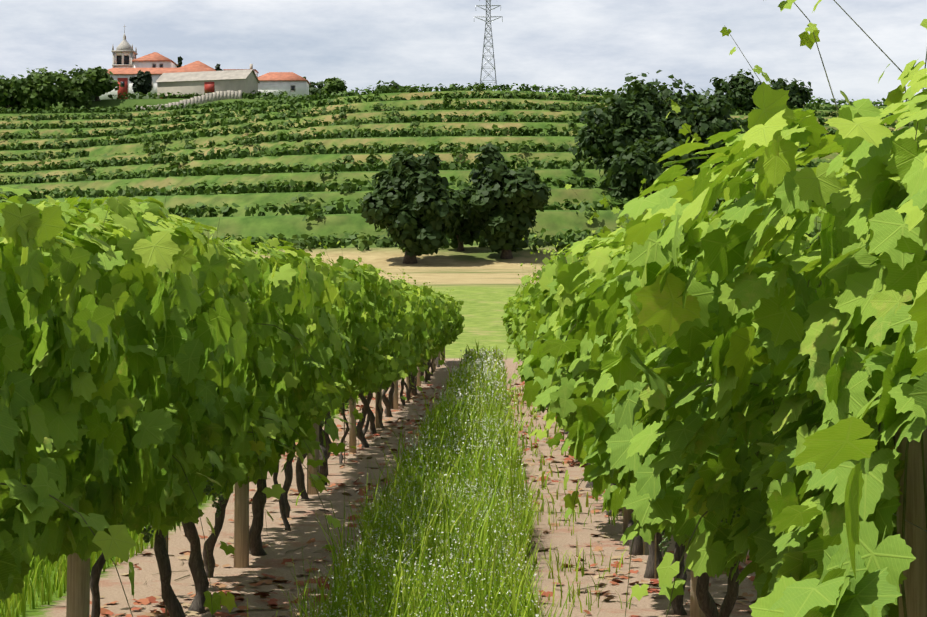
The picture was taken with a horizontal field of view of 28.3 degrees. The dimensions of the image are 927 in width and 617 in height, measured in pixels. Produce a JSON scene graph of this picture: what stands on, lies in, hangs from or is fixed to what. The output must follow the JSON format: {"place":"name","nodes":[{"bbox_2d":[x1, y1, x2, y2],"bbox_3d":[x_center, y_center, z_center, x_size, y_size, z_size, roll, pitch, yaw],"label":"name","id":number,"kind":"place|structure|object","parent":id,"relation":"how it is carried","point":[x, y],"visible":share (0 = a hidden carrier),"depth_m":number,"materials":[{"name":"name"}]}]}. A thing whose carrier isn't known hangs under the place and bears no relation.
{"place":"outdoors","nodes":[
{"label":"outdoors","id":0,"kind":"place"},
{"bbox_2d":[99,52,308,99],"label":"building walls","id":1,"kind":"structure","parent":0,"point":[302,88],"depth_m":613.75,"materials":[{"name":"white paint"}]},
{"bbox_2d":[118,78,213,98],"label":"doors","id":2,"kind":"structure","parent":1,"relation":"in","point":[209,87],"depth_m":613.77,"materials":[{"name":"red wood"}]},
{"bbox_2d":[117,55,294,90],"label":"windows","id":3,"kind":"structure","parent":1,"relation":"in","point":[119,59],"depth_m":624.71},
{"bbox_2d":[108,52,310,84],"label":"tiled roofs","id":4,"kind":"structure","parent":1,"relation":"on","point":[197,66],"depth_m":615.86,"materials":[{"name":"orange tile"}]},
{"bbox_2d":[158,221,453,293],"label":"vine shoots","id":5,"kind":"object","parent":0,"point":[320,243],"visible":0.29,"depth_m":21.06,"materials":[{"name":"green plant"}]},
{"bbox_2d":[247,451,607,616],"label":"grass","id":6,"kind":"structure","parent":0,"point":[369,592],"depth_m":10.35,"materials":[{"name":"green plant"}]},
{"bbox_2d":[0,90,926,616],"bbox_3d":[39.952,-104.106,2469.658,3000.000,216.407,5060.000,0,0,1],"label":"ground","id":7,"kind":"structure","parent":0,"point":[480,282],"depth_m":107.89,"materials":[{"name":"green plant"}]},
{"bbox_2d":[0,74,25,113],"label":"skyline tree","id":8,"kind":"object","parent":7,"relation":"on","point":[7,96],"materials":[{"name":"green plant"}]},
{"bbox_2d":[8,67,69,113],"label":"skyline tree","id":9,"kind":"object","parent":7,"relation":"on","point":[49,95],"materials":[{"name":"green plant"}]},
{"bbox_2d":[56,65,98,109],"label":"skyline tree","id":10,"kind":"object","parent":7,"relation":"on","point":[77,93],"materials":[{"name":"green plant"}]},
{"bbox_2d":[37,531,137,595],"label":"shoots","id":11,"kind":"object","parent":7,"relation":"on","point":[130,558],"visible":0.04,"depth_m":12.87,"materials":[{"name":"green plant"}]},
{"bbox_2d":[80,66,121,100],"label":"skyline tree","id":12,"kind":"object","parent":7,"relation":"on","point":[105,82],"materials":[{"name":"green plant"}]},
{"bbox_2d":[0,495,212,616],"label":"grass","id":13,"kind":"structure","parent":7,"relation":"on","point":[50,567],"depth_m":11.50,"materials":[{"name":"green plant"}]},
{"bbox_2d":[128,70,152,98],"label":"skyline tree","id":14,"kind":"object","parent":7,"relation":"on","point":[142,81],"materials":[{"name":"green plant"}]},
{"bbox_2d":[177,56,182,67],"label":"ridge pine","id":15,"kind":"object","parent":7,"relation":"on","point":[180,58],"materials":[{"name":"green plant"}]},
{"bbox_2d":[137,90,241,109],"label":"churchyard retaining wall","id":16,"kind":"structure","parent":7,"relation":"on","point":[216,96],"depth_m":584.91,"materials":[{"name":"stone"}]},
{"bbox_2d":[111,24,295,91],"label":"church granite trim and dome","id":17,"kind":"structure","parent":7,"relation":"on","point":[124,45],"depth_m":623.97,"materials":[{"name":"grey stone"}]},
{"bbox_2d":[157,64,257,97],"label":"pale barn walls","id":18,"kind":"structure","parent":7,"relation":"on","point":[249,84],"depth_m":594.91,"materials":[{"name":"white paint"}]},
{"bbox_2d":[156,69,259,82],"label":"barn roof","id":19,"kind":"structure","parent":18,"relation":"on","point":[204,75],"depth_m":596.65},
{"bbox_2d":[215,64,222,70],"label":"ridge pine","id":20,"kind":"object","parent":7,"relation":"on","point":[217,66],"visible":0.04,"depth_m":892.60,"materials":[{"name":"green plant"}]},
{"bbox_2d":[0,193,442,616],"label":"vine shoots","id":21,"kind":"object","parent":7,"relation":"on","point":[248,432],"visible":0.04,"depth_m":9.87,"materials":[{"name":"green plant"}]},
{"bbox_2d":[0,186,299,603],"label":"vine leaves","id":22,"kind":"object","parent":21,"relation":"attached to","point":[144,361],"visible":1,"depth_m":6.61,"materials":[{"name":"green plant"}]},
{"bbox_2d":[0,381,382,602],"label":"grape clusters","id":23,"kind":"object","parent":21,"relation":"hanging from","point":[147,534],"visible":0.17,"depth_m":9.69,"materials":[{"name":"food"}]},
{"bbox_2d":[4,290,444,614],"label":"vine leaves","id":24,"kind":"object","parent":21,"relation":"attached to","point":[38,503],"visible":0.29,"depth_m":7.58,"materials":[{"name":"green plant"}]},
{"bbox_2d":[211,236,431,484],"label":"vine leaves","id":25,"kind":"object","parent":21,"relation":"attached to","point":[327,291],"visible":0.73,"depth_m":13.36,"materials":[{"name":"green plant"}]},
{"bbox_2d":[395,279,464,366],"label":"vine leaves","id":26,"kind":"object","parent":21,"relation":"attached to","point":[447,307],"visible":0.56,"depth_m":37.33,"materials":[{"name":"green plant"}]},
{"bbox_2d":[66,347,444,616],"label":"wooden posts","id":27,"kind":"object","parent":7,"relation":"on","point":[78,589],"visible":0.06,"depth_m":12.56,"materials":[{"name":"wood"}]},
{"bbox_2d":[90,353,444,616],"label":"vine trunks","id":28,"kind":"object","parent":7,"relation":"on","point":[198,569],"visible":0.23,"depth_m":13.11,"materials":[{"name":"brown wood"}]},
{"bbox_2d":[165,351,440,616],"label":"vine stakes","id":29,"kind":"object","parent":7,"relation":"on","point":[166,611],"depth_m":17.13,"materials":[{"name":"wood"}]},
{"bbox_2d":[309,81,323,98],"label":"bush","id":30,"kind":"object","parent":7,"relation":"on","point":[315,89],"visible":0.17,"depth_m":649.23,"materials":[{"name":"green plant"}]},
{"bbox_2d":[295,392,366,441],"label":"grass","id":31,"kind":"structure","parent":7,"relation":"on","point":[336,411],"depth_m":31.23,"materials":[{"name":"green plant"}]},
{"bbox_2d":[321,77,347,95],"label":"skyline tree","id":32,"kind":"object","parent":7,"relation":"on","point":[334,84],"visible":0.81,"depth_m":597.97,"materials":[{"name":"green plant"}]},
{"bbox_2d":[41,419,690,616],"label":"prunings","id":33,"kind":"object","parent":7,"relation":"on","point":[381,491],"visible":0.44,"depth_m":14.60,"materials":[{"name":"brown wood"}]},
{"bbox_2d":[373,80,412,92],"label":"bush","id":34,"kind":"object","parent":7,"relation":"on","point":[394,83],"visible":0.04,"depth_m":560.31,"materials":[{"name":"green plant"}]},
{"bbox_2d":[359,148,466,263],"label":"oak","id":35,"kind":"object","parent":7,"relation":"on","point":[410,204],"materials":[{"name":"green plant"}]},
{"bbox_2d":[295,478,545,616],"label":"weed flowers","id":36,"kind":"object","parent":7,"relation":"on","point":[451,556],"visible":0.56,"depth_m":10.44,"materials":[{"name":"beige plant"}]},
{"bbox_2d":[89,381,755,616],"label":"leaf litter","id":37,"kind":"object","parent":7,"relation":"on","point":[272,603],"visible":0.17,"depth_m":12.95,"materials":[{"name":"brown plant"}]},
{"bbox_2d":[306,485,543,616],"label":"weed stalks","id":38,"kind":"object","parent":7,"relation":"on","point":[521,515],"visible":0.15,"depth_m":10.40,"materials":[{"name":"green plant"}]},
{"bbox_2d":[372,376,534,514],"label":"grass","id":39,"kind":"structure","parent":7,"relation":"on","point":[493,449],"depth_m":18.46,"materials":[{"name":"green plant"}]},
{"bbox_2d":[377,395,535,503],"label":"weed flowers","id":40,"kind":"object","parent":7,"relation":"on","point":[457,445],"visible":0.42,"depth_m":18.80,"materials":[{"name":"beige plant"}]},
{"bbox_2d":[391,401,521,500],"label":"weed stalks","id":41,"kind":"object","parent":7,"relation":"on","point":[465,450],"visible":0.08,"depth_m":18.17,"materials":[{"name":"green plant"}]},
{"bbox_2d":[296,385,620,513],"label":"stray weeds","id":42,"kind":"object","parent":7,"relation":"on","point":[532,412],"visible":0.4,"depth_m":22.39,"materials":[{"name":"green plant"}]},
{"bbox_2d":[0,82,926,252],"bbox_3d":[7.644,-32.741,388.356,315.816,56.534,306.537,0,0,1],"label":"vine rows","id":43,"kind":"object","parent":7,"relation":"on","point":[364,244],"visible":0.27,"depth_m":378.27,"materials":[{"name":"green plant"}]},
{"bbox_2d":[604,135,699,200],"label":"tree","id":44,"kind":"object","parent":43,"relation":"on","point":[632,168],"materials":[{"name":"green plant"}]},
{"bbox_2d":[654,88,748,175],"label":"tree","id":45,"kind":"object","parent":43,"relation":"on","point":[709,125],"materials":[{"name":"green plant"}]},
{"bbox_2d":[770,78,812,109],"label":"tree","id":46,"kind":"object","parent":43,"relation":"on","point":[798,98],"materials":[{"name":"green plant"}]},
{"bbox_2d":[447,186,482,250],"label":"tree","id":47,"kind":"object","parent":7,"relation":"on","point":[467,230],"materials":[{"name":"green plant"}]},
{"bbox_2d":[440,369,507,405],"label":"weed stalks","id":48,"kind":"object","parent":7,"relation":"on","point":[481,384],"visible":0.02,"depth_m":33.22,"materials":[{"name":"green plant"}]},
{"bbox_2d":[436,361,515,406],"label":"weed flowers","id":49,"kind":"object","parent":7,"relation":"on","point":[457,398],"visible":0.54,"depth_m":33.35,"materials":[{"name":"beige plant"}]},
{"bbox_2d":[453,340,506,373],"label":"grass","id":50,"kind":"structure","parent":7,"relation":"on","point":[475,354],"depth_m":54.40,"materials":[{"name":"green plant"}]},
{"bbox_2d":[452,348,507,374],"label":"weed flowers","id":51,"kind":"object","parent":7,"relation":"on","point":[484,354],"visible":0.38,"depth_m":52.69,"materials":[{"name":"beige plant"}]},
{"bbox_2d":[474,0,502,89],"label":"power pylon","id":52,"kind":"object","parent":7,"relation":"on","point":[487,23],"visible":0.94,"depth_m":547.26,"materials":[{"name":"silver metal"}]},
{"bbox_2d":[458,142,551,258],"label":"oak","id":53,"kind":"object","parent":7,"relation":"on","point":[502,201],"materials":[{"name":"green plant"}]},
{"bbox_2d":[525,493,685,612],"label":"stray weeds","id":54,"kind":"object","parent":7,"relation":"on","point":[562,565],"visible":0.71,"depth_m":12.36,"materials":[{"name":"green plant"}]},
{"bbox_2d":[568,91,671,189],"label":"tree","id":55,"kind":"object","parent":7,"relation":"on","point":[624,126],"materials":[{"name":"green plant"}]},
{"bbox_2d":[584,464,656,578],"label":"vine stakes","id":56,"kind":"object","parent":7,"relation":"on","point":[655,552],"depth_m":11.98,"materials":[{"name":"brown wood"}]},
{"bbox_2d":[523,361,739,616],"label":"vine trunks","id":57,"kind":"object","parent":7,"relation":"on","point":[707,604],"visible":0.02,"depth_m":10.62,"materials":[{"name":"brown wood"}]},
{"bbox_2d":[592,72,677,158],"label":"tree","id":58,"kind":"object","parent":7,"relation":"on","point":[642,94],"visible":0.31,"depth_m":291.52,"materials":[{"name":"green plant"}]},
{"bbox_2d":[612,70,732,142],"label":"tree","id":59,"kind":"object","parent":7,"relation":"on","point":[691,100],"visible":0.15,"depth_m":296.94,"materials":[{"name":"green plant"}]},
{"bbox_2d":[507,0,926,616],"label":"vine shoots","id":60,"kind":"object","parent":7,"relation":"on","point":[795,376],"visible":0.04,"depth_m":4.52,"materials":[{"name":"plant"}]},
{"bbox_2d":[501,294,524,364],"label":"vine leaves","id":61,"kind":"object","parent":60,"relation":"attached to","point":[511,327],"visible":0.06,"depth_m":44.69,"materials":[{"name":"green plant"}]},
{"bbox_2d":[513,228,627,431],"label":"vine leaves","id":62,"kind":"object","parent":60,"relation":"attached to","point":[537,303],"visible":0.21,"depth_m":12.93,"materials":[{"name":"green plant"}]},
{"bbox_2d":[502,293,730,601],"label":"vine leaves","id":63,"kind":"object","parent":60,"relation":"attached to","point":[667,572],"visible":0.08,"depth_m":6.11,"materials":[{"name":"green plant"}]},
{"bbox_2d":[658,508,739,554],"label":"grape clusters","id":64,"kind":"object","parent":60,"relation":"hanging from","point":[664,542],"visible":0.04,"depth_m":8.46,"materials":[{"name":"food"}]},
{"bbox_2d":[517,0,926,294],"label":"vine shoots","id":65,"kind":"object","parent":60,"relation":"attached to","point":[906,76],"visible":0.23,"depth_m":5.69,"materials":[{"name":"green plant"}]},
{"bbox_2d":[523,68,926,616],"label":"vine leaves","id":66,"kind":"object","parent":60,"relation":"attached to","point":[728,304],"visible":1,"depth_m":4.54,"materials":[{"name":"green plant"}]},
{"bbox_2d":[806,247,926,531],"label":"trellis wires","id":67,"kind":"object","parent":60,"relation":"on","point":[893,513],"depth_m":4.42,"materials":[{"name":"grey"}]},
{"bbox_2d":[709,69,762,114],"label":"tree","id":68,"kind":"object","parent":7,"relation":"on","point":[743,87],"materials":[{"name":"green plant"}]},
{"bbox_2d":[557,250,926,616],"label":"wooden posts","id":69,"kind":"object","parent":7,"relation":"on","point":[915,574],"visible":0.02,"depth_m":4.51,"materials":[{"name":"brown wood"}]},
{"bbox_2d":[0,0,926,105],"label":"sky","id":70,"kind":"structure","parent":0,"point":[590,44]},
{"bbox_2d":[435,355,511,410],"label":"grass","id":71,"kind":"structure","parent":0,"point":[481,376],"depth_m":34.21,"materials":[{"name":"green plant"}]}
]}

